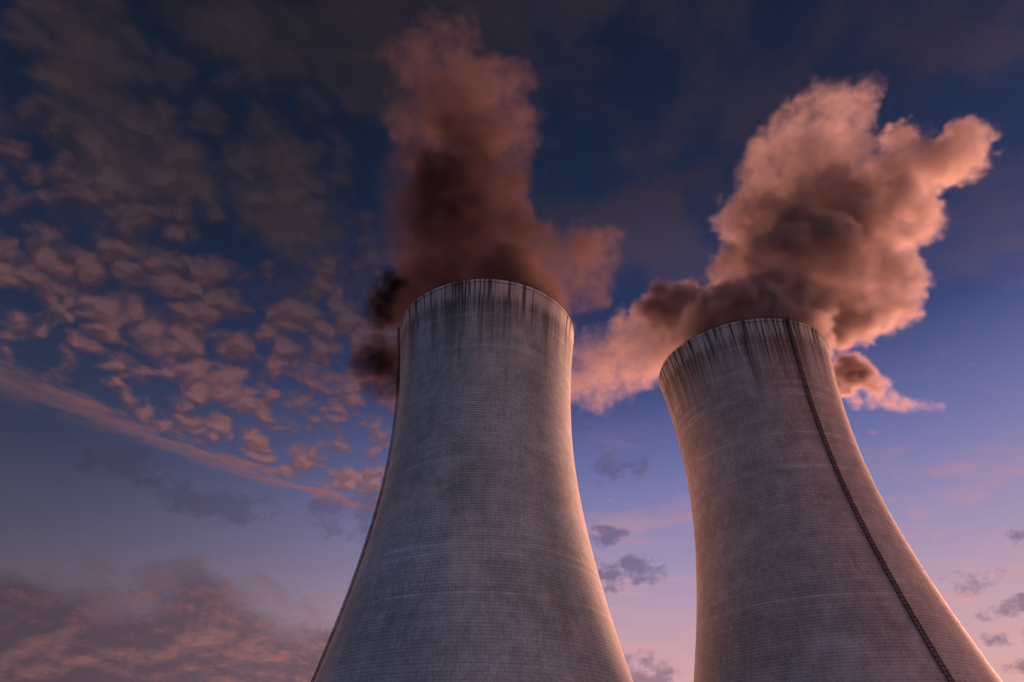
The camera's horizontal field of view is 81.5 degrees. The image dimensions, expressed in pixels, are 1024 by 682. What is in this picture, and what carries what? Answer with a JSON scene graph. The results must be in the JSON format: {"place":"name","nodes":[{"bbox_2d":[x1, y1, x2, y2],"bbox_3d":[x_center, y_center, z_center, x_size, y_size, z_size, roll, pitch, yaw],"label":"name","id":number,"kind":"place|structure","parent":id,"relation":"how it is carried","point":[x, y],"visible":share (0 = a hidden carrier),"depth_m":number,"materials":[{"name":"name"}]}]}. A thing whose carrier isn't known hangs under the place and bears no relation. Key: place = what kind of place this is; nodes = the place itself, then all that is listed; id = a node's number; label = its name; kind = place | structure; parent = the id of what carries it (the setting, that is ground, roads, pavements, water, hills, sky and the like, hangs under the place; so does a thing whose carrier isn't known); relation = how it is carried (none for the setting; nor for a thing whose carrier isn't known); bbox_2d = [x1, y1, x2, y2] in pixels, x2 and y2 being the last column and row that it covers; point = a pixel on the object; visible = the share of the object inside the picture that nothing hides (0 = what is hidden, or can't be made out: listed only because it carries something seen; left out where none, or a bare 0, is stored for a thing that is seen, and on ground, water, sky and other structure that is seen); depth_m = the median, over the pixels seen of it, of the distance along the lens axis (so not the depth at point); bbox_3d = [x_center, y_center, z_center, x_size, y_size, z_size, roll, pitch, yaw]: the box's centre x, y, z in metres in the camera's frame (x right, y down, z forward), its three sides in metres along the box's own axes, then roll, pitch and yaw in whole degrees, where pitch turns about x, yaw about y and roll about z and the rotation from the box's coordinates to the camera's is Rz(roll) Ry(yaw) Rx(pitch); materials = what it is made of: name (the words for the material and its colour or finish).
{"place":"outdoors","nodes":[
{"label":"outdoors","id":0,"kind":"place"},
{"bbox_2d":[0,0,1023,681],"label":"sky","id":1,"kind":"structure","parent":0,"point":[221,221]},
{"label":"ground","id":2,"kind":"structure","parent":0,"visible":0},
{"bbox_2d":[311,277,632,681],"bbox_3d":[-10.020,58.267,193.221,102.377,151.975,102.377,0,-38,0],"label":"cooling tower","id":3,"kind":"structure","parent":2,"relation":"on","point":[476,562],"depth_m":162.73,"materials":[{"name":"concrete"}]},
{"bbox_2d":[659,316,1002,681],"bbox_3d":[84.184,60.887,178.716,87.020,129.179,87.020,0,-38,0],"label":"cooling tower","id":4,"kind":"structure","parent":2,"relation":"on","point":[809,568],"depth_m":157.88,"materials":[{"name":"concrete"}]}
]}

